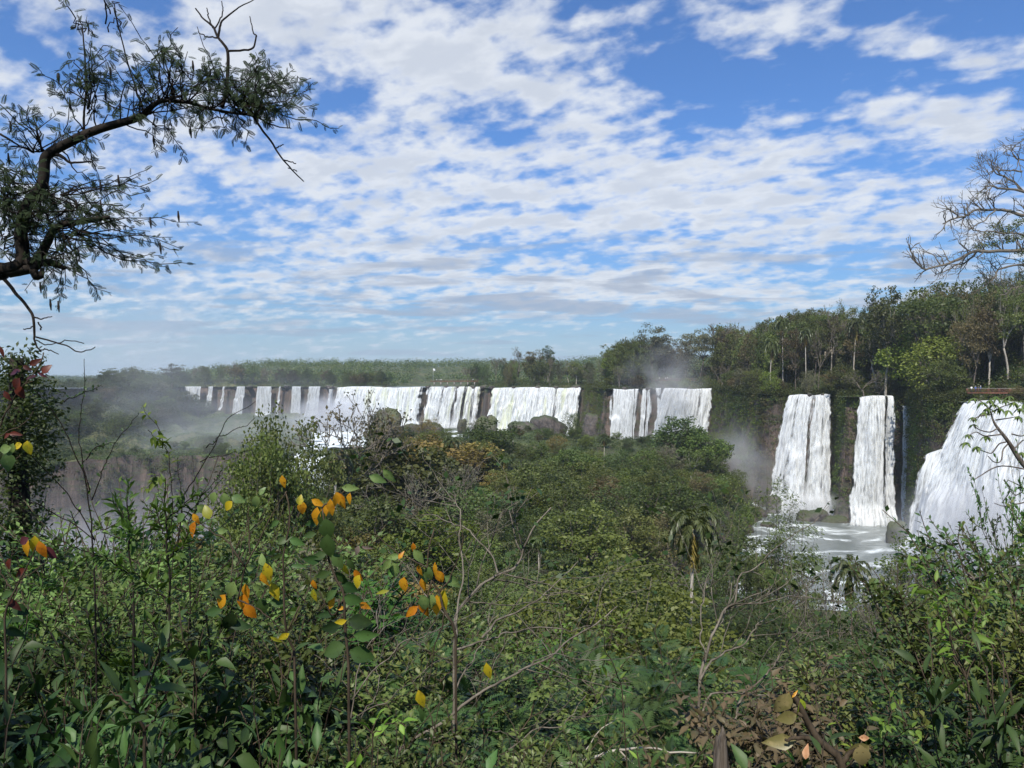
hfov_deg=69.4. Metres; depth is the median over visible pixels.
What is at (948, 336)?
umbrella tree
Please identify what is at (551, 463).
broadleaf tree
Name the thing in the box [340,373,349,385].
bushy tree
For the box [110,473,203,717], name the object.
upright sapling
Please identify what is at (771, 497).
boulder
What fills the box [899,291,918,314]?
bushy tree
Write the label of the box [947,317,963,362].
palm tree
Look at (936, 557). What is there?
boulder
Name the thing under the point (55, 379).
broadleaf tree
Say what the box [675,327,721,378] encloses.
umbrella tree
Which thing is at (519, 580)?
broadleaf tree
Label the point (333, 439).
gorge river
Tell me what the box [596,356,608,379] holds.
broadleaf tree
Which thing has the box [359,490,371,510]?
tall tree
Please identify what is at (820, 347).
bare tree
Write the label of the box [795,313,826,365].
umbrella tree
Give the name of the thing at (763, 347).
broadleaf tree
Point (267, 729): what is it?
long leaved shrub
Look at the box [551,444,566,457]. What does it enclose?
umbrella tree
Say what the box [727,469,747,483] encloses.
bushy tree
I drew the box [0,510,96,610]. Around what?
dense shrub
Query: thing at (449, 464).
palm tree
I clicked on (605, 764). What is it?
broad leaved shrub
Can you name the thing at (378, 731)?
lime green shrub
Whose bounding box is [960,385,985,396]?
broadleaf tree
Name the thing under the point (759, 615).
leafy tree
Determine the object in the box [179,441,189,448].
broadleaf tree
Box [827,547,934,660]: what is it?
twiggy tree
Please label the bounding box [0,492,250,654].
leaved shrub
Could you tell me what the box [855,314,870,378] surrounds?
bushy tree
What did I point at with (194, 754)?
long leaved shrub
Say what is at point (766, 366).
broadleaf tree
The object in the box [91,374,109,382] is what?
broadleaf tree
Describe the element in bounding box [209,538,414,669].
dense shrub
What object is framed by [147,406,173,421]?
broadleaf tree
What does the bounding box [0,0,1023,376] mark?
sky
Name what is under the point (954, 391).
bushy tree
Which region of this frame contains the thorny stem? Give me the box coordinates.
[175,401,255,559]
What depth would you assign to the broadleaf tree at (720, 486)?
222.08 m
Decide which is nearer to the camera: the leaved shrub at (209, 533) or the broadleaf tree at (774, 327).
the leaved shrub at (209, 533)
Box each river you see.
[33,386,956,401]
[311,426,471,448]
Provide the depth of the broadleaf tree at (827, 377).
284.97 m
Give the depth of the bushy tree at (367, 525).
122.50 m
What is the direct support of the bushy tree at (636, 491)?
on the ground
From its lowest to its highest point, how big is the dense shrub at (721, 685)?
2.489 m
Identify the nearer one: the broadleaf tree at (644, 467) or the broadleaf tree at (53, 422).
the broadleaf tree at (644, 467)
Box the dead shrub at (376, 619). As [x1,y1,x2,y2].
[317,559,517,761]
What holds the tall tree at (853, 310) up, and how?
on the ground
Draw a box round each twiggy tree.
[603,562,700,605]
[776,553,871,655]
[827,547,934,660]
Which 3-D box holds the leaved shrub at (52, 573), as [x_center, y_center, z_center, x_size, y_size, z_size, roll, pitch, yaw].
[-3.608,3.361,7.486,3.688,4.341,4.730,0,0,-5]
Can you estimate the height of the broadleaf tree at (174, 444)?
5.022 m
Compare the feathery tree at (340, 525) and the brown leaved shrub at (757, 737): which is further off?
the feathery tree at (340, 525)
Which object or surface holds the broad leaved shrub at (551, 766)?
on the ground
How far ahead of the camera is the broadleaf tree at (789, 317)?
344.80 m
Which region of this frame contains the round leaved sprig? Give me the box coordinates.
[761,690,870,767]
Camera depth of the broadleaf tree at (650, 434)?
340.45 m
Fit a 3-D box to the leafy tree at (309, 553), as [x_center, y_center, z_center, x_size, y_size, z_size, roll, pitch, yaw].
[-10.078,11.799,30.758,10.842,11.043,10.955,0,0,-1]
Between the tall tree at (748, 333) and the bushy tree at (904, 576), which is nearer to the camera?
the bushy tree at (904, 576)
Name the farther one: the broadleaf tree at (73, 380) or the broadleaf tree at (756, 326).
the broadleaf tree at (73, 380)
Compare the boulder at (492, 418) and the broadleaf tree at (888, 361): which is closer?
the broadleaf tree at (888, 361)
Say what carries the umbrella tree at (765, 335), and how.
on the ground
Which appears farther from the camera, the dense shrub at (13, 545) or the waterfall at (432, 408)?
the waterfall at (432, 408)
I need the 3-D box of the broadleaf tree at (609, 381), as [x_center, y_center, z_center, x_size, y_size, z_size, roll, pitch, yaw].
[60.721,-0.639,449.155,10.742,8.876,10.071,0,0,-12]
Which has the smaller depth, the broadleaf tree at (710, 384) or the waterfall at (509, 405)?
the broadleaf tree at (710, 384)
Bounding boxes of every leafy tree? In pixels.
[201,398,345,579]
[209,431,328,582]
[218,538,381,633]
[287,402,418,505]
[335,583,428,628]
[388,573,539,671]
[419,570,533,638]
[435,577,573,654]
[447,568,518,603]
[487,550,756,686]
[502,572,587,635]
[587,578,708,660]
[598,584,716,658]
[720,591,805,651]
[729,627,874,699]
[780,647,807,662]
[806,577,934,669]
[864,574,958,635]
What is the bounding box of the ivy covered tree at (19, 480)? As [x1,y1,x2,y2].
[0,337,70,585]
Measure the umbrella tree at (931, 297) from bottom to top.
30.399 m
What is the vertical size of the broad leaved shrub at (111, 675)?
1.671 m
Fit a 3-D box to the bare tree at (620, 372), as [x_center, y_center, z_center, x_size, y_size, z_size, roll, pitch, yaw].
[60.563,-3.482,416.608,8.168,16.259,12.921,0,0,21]
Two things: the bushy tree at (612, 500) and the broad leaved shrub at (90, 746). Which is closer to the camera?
the broad leaved shrub at (90, 746)
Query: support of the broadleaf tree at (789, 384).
on the ground
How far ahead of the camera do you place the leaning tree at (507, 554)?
4.96 m
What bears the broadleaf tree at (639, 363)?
on the ground
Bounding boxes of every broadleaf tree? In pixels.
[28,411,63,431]
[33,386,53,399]
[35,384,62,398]
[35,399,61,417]
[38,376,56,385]
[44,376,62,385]
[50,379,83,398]
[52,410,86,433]
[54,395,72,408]
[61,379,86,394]
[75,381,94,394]
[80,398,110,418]
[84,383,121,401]
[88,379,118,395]
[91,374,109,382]
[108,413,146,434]
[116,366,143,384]
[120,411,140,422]
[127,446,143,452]
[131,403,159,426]
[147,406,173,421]
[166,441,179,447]
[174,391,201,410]
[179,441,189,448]
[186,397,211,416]
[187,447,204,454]
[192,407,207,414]
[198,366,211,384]
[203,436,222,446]
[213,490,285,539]
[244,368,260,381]
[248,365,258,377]
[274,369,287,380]
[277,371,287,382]
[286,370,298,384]
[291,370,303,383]
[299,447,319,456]
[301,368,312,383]
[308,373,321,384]
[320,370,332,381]
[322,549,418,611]
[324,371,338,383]
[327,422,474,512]
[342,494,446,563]
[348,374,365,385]
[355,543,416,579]
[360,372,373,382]
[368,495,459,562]
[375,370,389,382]
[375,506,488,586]
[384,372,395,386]
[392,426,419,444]
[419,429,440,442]
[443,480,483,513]
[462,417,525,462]
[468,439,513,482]
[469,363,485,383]
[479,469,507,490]
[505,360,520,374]
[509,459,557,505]
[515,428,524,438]
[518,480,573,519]
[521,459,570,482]
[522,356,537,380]
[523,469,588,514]
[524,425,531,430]
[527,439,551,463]
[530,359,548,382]
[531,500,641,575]
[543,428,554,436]
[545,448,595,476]
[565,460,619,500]
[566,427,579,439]
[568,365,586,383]
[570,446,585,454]
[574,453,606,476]
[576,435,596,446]
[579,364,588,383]
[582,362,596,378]
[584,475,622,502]
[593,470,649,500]
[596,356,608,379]
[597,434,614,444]
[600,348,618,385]
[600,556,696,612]
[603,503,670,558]
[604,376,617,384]
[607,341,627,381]
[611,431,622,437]
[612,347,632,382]
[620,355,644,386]
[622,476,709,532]
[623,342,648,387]
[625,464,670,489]
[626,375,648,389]
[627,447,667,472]
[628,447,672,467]
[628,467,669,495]
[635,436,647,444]
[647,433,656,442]
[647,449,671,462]
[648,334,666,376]
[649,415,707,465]
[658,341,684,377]
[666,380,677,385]
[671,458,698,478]
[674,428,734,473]
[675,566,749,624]
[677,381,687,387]
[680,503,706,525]
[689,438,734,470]
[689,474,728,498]
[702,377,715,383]
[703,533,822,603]
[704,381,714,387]
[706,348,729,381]
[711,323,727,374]
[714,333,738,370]
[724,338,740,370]
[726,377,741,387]
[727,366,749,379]
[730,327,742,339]
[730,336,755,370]
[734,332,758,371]
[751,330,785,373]
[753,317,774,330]
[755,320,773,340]
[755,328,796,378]
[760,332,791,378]
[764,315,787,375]
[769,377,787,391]
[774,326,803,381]
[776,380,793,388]
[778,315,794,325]
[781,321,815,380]
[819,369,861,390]
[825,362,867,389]
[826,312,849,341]
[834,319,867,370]
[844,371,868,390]
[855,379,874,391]
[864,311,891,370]
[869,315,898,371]
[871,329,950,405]
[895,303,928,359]
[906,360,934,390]
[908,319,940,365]
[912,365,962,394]
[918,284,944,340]
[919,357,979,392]
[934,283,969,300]
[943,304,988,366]
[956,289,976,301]
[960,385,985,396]
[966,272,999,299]
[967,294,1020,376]
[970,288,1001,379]
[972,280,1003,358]
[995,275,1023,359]
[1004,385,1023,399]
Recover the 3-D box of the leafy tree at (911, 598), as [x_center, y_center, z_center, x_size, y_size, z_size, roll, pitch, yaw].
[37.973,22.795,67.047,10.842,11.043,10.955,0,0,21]
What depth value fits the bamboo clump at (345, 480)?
179.61 m
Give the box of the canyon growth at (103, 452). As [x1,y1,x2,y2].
[0,447,213,562]
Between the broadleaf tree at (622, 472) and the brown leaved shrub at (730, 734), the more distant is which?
the broadleaf tree at (622, 472)
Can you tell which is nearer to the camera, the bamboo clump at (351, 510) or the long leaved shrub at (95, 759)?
the long leaved shrub at (95, 759)
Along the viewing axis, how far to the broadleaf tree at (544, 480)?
180.21 m
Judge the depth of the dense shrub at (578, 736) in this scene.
3.50 m
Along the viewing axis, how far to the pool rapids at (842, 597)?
165.54 m
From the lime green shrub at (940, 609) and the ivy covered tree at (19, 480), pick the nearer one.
the lime green shrub at (940, 609)
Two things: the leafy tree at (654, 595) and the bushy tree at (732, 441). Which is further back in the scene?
the bushy tree at (732, 441)
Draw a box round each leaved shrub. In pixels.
[0,484,349,679]
[0,492,158,609]
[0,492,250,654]
[0,507,354,665]
[0,511,291,756]
[0,512,391,667]
[0,514,383,719]
[0,542,302,744]
[0,606,135,767]
[0,642,168,767]
[0,667,56,767]
[0,682,96,767]
[0,691,59,767]
[2,476,386,617]
[2,515,155,618]
[3,516,266,677]
[10,536,203,699]
[18,478,310,612]
[20,638,171,767]
[37,679,192,767]
[48,589,525,767]
[53,699,111,767]
[73,727,211,767]
[78,621,191,767]
[122,568,525,733]
[154,602,287,767]
[168,733,302,767]
[176,638,374,767]
[226,638,446,767]
[240,672,321,767]
[441,750,499,767]
[481,755,560,767]
[486,749,497,767]
[554,695,882,767]
[601,758,627,767]
[616,716,788,767]
[664,660,908,767]
[683,650,845,767]
[735,668,927,741]
[802,718,986,767]
[809,732,965,767]
[815,657,963,767]
[891,629,1023,767]
[947,485,1023,623]
[964,439,1023,592]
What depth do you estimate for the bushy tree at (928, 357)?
230.84 m
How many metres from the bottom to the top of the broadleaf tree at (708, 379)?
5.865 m
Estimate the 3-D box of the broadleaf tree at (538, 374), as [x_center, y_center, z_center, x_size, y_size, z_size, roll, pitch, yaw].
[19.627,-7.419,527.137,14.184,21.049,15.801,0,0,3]
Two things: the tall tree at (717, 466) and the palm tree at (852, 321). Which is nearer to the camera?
the tall tree at (717, 466)
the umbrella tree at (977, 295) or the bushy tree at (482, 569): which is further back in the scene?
the umbrella tree at (977, 295)
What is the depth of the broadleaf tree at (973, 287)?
267.57 m
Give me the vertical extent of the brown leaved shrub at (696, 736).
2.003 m
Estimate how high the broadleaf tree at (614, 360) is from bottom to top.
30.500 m
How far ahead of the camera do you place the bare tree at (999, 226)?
127.69 m
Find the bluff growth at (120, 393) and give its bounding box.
[1,375,215,463]
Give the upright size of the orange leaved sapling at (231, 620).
2.327 m
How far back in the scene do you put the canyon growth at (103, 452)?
358.15 m
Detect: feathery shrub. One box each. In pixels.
[200,650,501,767]
[284,611,553,767]
[353,597,486,668]
[392,630,530,680]
[442,653,705,767]
[481,620,636,727]
[496,662,692,767]
[522,650,871,762]
[548,620,699,681]
[552,606,741,732]
[552,720,775,767]
[560,645,681,694]
[561,665,772,767]
[572,657,774,735]
[576,655,845,714]
[625,636,829,700]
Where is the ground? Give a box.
[0,338,1023,669]
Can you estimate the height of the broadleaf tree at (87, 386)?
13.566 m
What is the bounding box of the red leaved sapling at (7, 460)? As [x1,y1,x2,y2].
[0,347,51,471]
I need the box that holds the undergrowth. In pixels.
[28,429,778,677]
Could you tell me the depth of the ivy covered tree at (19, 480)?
11.88 m
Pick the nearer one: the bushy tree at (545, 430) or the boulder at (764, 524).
the boulder at (764, 524)
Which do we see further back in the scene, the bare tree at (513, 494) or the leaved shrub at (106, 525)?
the bare tree at (513, 494)
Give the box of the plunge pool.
[704,503,1010,610]
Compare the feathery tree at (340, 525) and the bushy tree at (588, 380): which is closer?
the feathery tree at (340, 525)
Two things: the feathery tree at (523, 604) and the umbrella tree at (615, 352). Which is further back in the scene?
the umbrella tree at (615, 352)
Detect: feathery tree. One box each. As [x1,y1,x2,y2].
[260,436,358,574]
[476,571,681,674]
[680,580,832,684]
[684,519,787,666]
[713,636,819,684]
[723,467,829,658]
[771,649,851,675]
[814,630,901,665]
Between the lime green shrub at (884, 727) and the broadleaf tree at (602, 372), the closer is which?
the lime green shrub at (884, 727)
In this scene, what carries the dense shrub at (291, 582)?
on the ground
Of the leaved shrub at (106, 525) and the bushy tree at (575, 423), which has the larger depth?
the bushy tree at (575, 423)
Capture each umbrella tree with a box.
[97,368,118,377]
[159,363,185,388]
[223,366,245,383]
[412,433,429,444]
[447,560,491,586]
[478,533,508,570]
[484,468,520,509]
[510,444,532,465]
[518,349,544,379]
[533,433,544,441]
[537,359,551,382]
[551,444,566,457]
[556,565,602,604]
[595,550,625,583]
[599,343,628,377]
[607,340,624,385]
[618,340,633,386]
[625,337,652,386]
[626,322,678,383]
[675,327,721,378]
[677,354,697,375]
[715,328,736,352]
[740,367,764,388]
[755,331,773,356]
[776,327,814,390]
[780,312,809,330]
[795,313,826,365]
[796,308,822,362]
[799,320,831,382]
[804,312,827,370]
[815,309,832,321]
[850,323,872,382]
[874,298,901,313]
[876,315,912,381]
[892,280,972,363]
[927,292,960,361]
[928,285,964,300]
[932,288,970,319]
[932,304,971,366]
[945,311,998,384]
[966,285,993,365]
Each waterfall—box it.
[184,386,201,400]
[207,386,214,406]
[218,386,226,409]
[232,386,245,414]
[255,386,271,416]
[276,386,282,414]
[290,386,301,413]
[304,386,320,416]
[326,389,332,423]
[330,386,421,427]
[423,386,479,427]
[487,387,580,431]
[609,388,660,438]
[653,388,711,436]
[770,394,833,515]
[849,395,897,526]
[899,400,1023,574]
[901,405,910,520]
[904,449,941,542]
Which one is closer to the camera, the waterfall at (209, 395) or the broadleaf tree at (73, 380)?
the broadleaf tree at (73, 380)
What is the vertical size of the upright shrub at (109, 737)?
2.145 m
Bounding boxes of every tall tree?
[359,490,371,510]
[529,568,553,591]
[540,345,557,381]
[564,360,573,381]
[567,360,582,383]
[659,341,675,379]
[676,334,696,376]
[683,448,705,478]
[710,454,728,478]
[743,330,754,348]
[784,321,796,380]
[812,315,837,360]
[819,320,843,371]
[832,307,860,321]
[838,324,866,369]
[858,328,892,391]
[861,285,908,397]
[882,306,907,374]
[945,308,980,377]
[966,300,1008,387]
[990,285,1023,379]
[994,381,1007,394]
[1007,272,1023,293]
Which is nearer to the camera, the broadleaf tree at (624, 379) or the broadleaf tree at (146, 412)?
the broadleaf tree at (624, 379)
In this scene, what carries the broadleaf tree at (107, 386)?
on the ground
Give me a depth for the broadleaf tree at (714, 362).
414.41 m
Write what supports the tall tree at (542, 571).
on the ground
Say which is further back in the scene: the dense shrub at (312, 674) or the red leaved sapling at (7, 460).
the dense shrub at (312, 674)
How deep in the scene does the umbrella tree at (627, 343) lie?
424.47 m
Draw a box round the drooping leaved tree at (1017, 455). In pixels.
[959,396,1023,506]
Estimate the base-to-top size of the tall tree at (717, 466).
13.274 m
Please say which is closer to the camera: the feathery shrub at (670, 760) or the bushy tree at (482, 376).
the feathery shrub at (670, 760)
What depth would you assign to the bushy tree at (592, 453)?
251.54 m
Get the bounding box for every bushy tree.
[58,404,79,415]
[67,409,87,427]
[68,388,102,410]
[79,377,95,383]
[99,409,134,436]
[179,373,188,383]
[201,444,217,453]
[215,442,230,452]
[216,364,224,379]
[238,365,245,380]
[260,368,268,381]
[303,482,341,501]
[333,514,387,560]
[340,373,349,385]
[346,372,354,384]
[369,373,376,385]
[375,373,383,384]
[397,478,451,520]
[413,418,441,436]
[435,428,451,438]
[441,482,505,542]
[451,426,488,443]
[452,536,512,581]
[457,486,503,521]
[459,420,477,432]
[464,506,508,556]
[467,562,523,599]
[478,364,489,383]
[483,364,490,382]
[485,482,509,508]
[491,489,541,537]
[498,363,506,381]
[503,362,513,385]
[504,522,553,565]
[508,361,518,384]
[509,358,519,376]
[516,506,567,549]
[537,427,548,439]
[539,471,603,533]
[546,435,570,453]
[548,359,556,381]
[554,360,565,382]
[557,498,615,539]
[561,412,584,434]
[578,448,603,473]
[582,449,609,466]
[583,466,617,493]
[585,367,596,383]
[594,481,651,526]
[599,449,636,476]
[611,461,641,479]
[621,437,634,449]
[624,482,655,508]
[637,510,685,565]
[641,452,686,486]
[643,351,660,380]
[675,468,700,488]
[677,352,691,379]
[686,452,710,473]
[687,471,718,499]
[712,473,747,505]
[713,431,726,440]
[724,436,739,446]
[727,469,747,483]
[732,366,750,387]
[740,374,755,388]
[745,336,762,371]
[758,366,776,386]
[758,369,781,397]
[799,369,819,392]
[819,385,833,393]
[854,305,867,325]
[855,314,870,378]
[859,383,877,394]
[872,532,966,596]
[879,377,903,393]
[896,334,973,391]
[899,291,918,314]
[947,389,966,399]
[955,307,984,384]
[965,387,987,400]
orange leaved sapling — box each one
[177,476,307,759]
[296,469,395,761]
[376,519,491,767]
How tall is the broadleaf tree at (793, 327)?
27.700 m
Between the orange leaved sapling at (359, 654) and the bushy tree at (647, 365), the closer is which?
the orange leaved sapling at (359, 654)
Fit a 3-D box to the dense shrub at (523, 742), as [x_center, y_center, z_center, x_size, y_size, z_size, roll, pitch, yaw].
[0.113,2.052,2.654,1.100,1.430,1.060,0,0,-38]
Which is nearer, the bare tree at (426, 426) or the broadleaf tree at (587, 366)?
the bare tree at (426, 426)
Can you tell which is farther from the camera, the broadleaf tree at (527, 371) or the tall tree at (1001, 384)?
the broadleaf tree at (527, 371)
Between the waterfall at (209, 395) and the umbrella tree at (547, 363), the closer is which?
the umbrella tree at (547, 363)
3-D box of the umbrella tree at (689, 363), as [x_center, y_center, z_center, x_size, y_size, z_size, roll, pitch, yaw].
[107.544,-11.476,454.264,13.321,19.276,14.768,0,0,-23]
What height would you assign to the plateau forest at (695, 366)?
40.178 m
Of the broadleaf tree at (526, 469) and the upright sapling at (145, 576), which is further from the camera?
the broadleaf tree at (526, 469)
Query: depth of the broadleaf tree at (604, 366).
461.50 m
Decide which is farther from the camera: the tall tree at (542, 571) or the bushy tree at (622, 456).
the bushy tree at (622, 456)
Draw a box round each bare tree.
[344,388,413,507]
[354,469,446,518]
[400,560,425,592]
[405,421,428,440]
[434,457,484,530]
[460,456,484,480]
[463,366,475,379]
[490,358,500,375]
[494,487,525,512]
[499,346,536,377]
[542,355,555,380]
[593,446,615,459]
[611,364,625,386]
[656,443,679,468]
[704,323,739,349]
[709,362,732,385]
[759,323,772,334]
[806,326,843,389]
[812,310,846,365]
[829,298,858,317]
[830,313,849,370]
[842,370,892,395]
[864,383,890,393]
[902,129,1023,302]
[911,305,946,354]
[932,369,973,386]
[951,292,983,381]
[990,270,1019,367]
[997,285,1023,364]
[1002,257,1023,288]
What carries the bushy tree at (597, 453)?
on the ground
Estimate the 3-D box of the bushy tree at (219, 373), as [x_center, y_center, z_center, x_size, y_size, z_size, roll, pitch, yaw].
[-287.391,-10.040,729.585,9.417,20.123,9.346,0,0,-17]
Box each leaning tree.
[349,432,688,764]
[643,484,879,767]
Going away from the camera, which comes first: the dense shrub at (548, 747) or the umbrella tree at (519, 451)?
the dense shrub at (548, 747)
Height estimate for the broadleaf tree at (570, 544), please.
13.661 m
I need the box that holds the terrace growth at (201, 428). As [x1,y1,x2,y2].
[37,411,364,525]
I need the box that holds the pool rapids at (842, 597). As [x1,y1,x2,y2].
[822,578,984,609]
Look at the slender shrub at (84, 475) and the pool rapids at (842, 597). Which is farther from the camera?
the pool rapids at (842, 597)
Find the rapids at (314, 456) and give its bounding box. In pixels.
[286,434,339,498]
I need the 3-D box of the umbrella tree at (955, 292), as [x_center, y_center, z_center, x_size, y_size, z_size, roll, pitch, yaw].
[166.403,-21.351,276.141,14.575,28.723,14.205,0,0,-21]
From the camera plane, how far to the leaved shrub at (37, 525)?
11.34 m
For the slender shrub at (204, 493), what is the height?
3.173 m
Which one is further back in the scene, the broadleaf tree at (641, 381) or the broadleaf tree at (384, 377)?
the broadleaf tree at (384, 377)
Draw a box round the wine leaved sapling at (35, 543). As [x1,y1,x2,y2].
[0,536,56,764]
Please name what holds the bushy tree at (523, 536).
on the ground
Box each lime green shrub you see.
[346,708,417,767]
[582,608,632,767]
[629,748,712,767]
[771,750,796,767]
[827,693,919,767]
[868,686,949,767]
[896,550,1006,763]
[952,631,1023,767]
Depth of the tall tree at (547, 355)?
563.79 m
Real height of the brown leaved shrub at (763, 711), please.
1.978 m
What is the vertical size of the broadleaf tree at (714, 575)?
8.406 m
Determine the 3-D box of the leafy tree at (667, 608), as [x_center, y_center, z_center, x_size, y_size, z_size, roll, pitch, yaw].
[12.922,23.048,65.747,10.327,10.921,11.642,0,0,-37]
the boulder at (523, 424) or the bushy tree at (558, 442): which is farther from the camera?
the boulder at (523, 424)
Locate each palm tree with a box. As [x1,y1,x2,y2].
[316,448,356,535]
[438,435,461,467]
[444,457,454,498]
[498,456,512,468]
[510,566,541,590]
[528,535,549,575]
[598,437,609,466]
[668,505,719,658]
[690,555,711,600]
[764,338,779,379]
[775,316,789,380]
[798,327,812,394]
[829,554,872,646]
[848,316,865,372]
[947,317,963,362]
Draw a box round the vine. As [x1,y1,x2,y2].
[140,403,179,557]
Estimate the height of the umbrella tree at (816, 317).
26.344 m
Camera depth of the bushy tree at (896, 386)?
266.30 m
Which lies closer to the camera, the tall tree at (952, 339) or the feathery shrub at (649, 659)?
the feathery shrub at (649, 659)
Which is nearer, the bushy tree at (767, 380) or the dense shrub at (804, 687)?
the dense shrub at (804, 687)
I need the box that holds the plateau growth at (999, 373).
[169,342,1023,401]
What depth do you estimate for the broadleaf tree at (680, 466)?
242.54 m
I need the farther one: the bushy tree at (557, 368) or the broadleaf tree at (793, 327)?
the bushy tree at (557, 368)
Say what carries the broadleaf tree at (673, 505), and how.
on the ground
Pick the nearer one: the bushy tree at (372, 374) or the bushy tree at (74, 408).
the bushy tree at (74, 408)
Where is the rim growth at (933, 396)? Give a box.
[583,382,974,441]
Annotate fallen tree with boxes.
[393,555,638,767]
[561,717,698,767]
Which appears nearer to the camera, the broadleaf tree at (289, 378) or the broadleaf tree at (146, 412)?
the broadleaf tree at (146, 412)
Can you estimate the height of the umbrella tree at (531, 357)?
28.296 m
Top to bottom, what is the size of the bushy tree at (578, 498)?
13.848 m
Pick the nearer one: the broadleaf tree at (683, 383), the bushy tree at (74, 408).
the broadleaf tree at (683, 383)
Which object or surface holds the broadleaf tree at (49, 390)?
on the ground
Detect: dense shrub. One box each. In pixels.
[0,455,263,601]
[0,490,154,585]
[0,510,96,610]
[0,583,181,746]
[54,528,362,757]
[172,554,452,686]
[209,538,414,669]
[210,507,362,612]
[241,623,469,719]
[245,680,467,767]
[280,573,583,731]
[290,569,474,659]
[293,702,512,767]
[306,614,639,767]
[335,673,629,767]
[336,723,588,767]
[408,625,569,729]
[412,598,578,685]
[436,694,740,767]
[442,588,642,684]
[448,628,717,734]
[452,616,618,719]
[497,705,628,767]
[621,673,853,765]
[654,627,896,719]
[743,655,885,731]
[766,623,1015,767]
[780,649,997,737]
[804,605,1023,767]
[814,643,1020,760]
[829,640,895,693]
[834,594,1022,718]
[844,505,1023,717]
[847,529,1023,766]
[853,626,921,676]
[861,551,1023,767]
[903,529,1023,651]
[922,499,1023,627]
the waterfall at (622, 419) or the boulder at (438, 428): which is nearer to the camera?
the waterfall at (622, 419)
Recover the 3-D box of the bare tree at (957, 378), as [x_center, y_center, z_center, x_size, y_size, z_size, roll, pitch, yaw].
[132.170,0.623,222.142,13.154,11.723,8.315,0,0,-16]
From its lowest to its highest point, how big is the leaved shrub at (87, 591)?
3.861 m
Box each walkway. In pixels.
[431,380,477,385]
[966,388,1019,400]
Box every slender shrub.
[1,366,138,728]
[157,457,222,670]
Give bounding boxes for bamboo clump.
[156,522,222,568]
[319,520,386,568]
[326,471,362,491]
[331,495,378,540]
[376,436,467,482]
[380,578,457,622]
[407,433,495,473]
[409,467,448,505]
[458,441,507,480]
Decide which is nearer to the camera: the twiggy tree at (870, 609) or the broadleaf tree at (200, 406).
the twiggy tree at (870, 609)
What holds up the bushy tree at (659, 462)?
on the ground
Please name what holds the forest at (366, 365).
on the ground
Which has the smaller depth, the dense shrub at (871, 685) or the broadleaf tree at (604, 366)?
the dense shrub at (871, 685)
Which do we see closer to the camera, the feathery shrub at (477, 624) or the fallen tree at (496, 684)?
the fallen tree at (496, 684)
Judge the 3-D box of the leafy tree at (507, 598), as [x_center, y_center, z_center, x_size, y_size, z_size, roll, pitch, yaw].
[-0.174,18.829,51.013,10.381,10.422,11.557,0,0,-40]
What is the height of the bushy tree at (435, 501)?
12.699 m
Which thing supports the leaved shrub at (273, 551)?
on the ground
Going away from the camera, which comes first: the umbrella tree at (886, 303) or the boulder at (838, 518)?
the boulder at (838, 518)
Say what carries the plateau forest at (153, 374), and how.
on the ground
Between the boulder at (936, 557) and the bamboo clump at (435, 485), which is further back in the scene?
the boulder at (936, 557)
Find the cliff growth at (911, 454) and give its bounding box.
[558,388,1023,592]
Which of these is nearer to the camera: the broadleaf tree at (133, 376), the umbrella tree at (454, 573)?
the umbrella tree at (454, 573)
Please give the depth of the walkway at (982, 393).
205.07 m
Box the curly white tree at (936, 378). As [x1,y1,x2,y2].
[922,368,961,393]
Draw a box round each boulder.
[373,407,401,429]
[404,423,417,436]
[418,422,443,435]
[457,418,466,434]
[474,415,497,430]
[508,421,538,431]
[530,415,566,435]
[581,412,598,435]
[757,507,767,517]
[760,522,776,526]
[766,494,781,513]
[796,509,828,521]
[820,514,849,522]
[886,520,908,543]
[931,551,953,566]
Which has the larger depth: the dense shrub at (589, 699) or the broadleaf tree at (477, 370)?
the broadleaf tree at (477, 370)
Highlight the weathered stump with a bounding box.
[713,725,729,767]
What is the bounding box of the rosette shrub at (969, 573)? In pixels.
[898,546,1023,613]
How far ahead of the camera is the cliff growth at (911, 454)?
259.80 m
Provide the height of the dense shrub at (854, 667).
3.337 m
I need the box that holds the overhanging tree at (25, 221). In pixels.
[0,0,342,353]
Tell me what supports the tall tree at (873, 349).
on the ground
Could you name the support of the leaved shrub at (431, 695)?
on the ground
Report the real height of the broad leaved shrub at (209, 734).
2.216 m
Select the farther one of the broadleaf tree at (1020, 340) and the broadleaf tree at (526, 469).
the broadleaf tree at (1020, 340)
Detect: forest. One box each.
[0,366,312,382]
[101,369,200,383]
[141,354,712,385]
[593,338,829,380]
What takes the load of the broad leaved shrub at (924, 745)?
on the ground
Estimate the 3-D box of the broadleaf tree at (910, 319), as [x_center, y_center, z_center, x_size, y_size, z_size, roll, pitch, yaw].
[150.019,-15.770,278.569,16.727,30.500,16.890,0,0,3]
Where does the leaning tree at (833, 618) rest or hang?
on the ground
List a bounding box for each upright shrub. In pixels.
[0,575,78,699]
[12,549,257,722]
[40,603,234,767]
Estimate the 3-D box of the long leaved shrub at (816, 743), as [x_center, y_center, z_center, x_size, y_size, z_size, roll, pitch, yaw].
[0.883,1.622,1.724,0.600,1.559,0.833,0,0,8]
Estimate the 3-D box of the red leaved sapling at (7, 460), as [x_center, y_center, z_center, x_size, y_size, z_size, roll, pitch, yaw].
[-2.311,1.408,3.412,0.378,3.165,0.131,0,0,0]
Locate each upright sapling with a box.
[85,476,148,734]
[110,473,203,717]
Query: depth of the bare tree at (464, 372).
584.46 m
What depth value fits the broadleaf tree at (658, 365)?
442.97 m

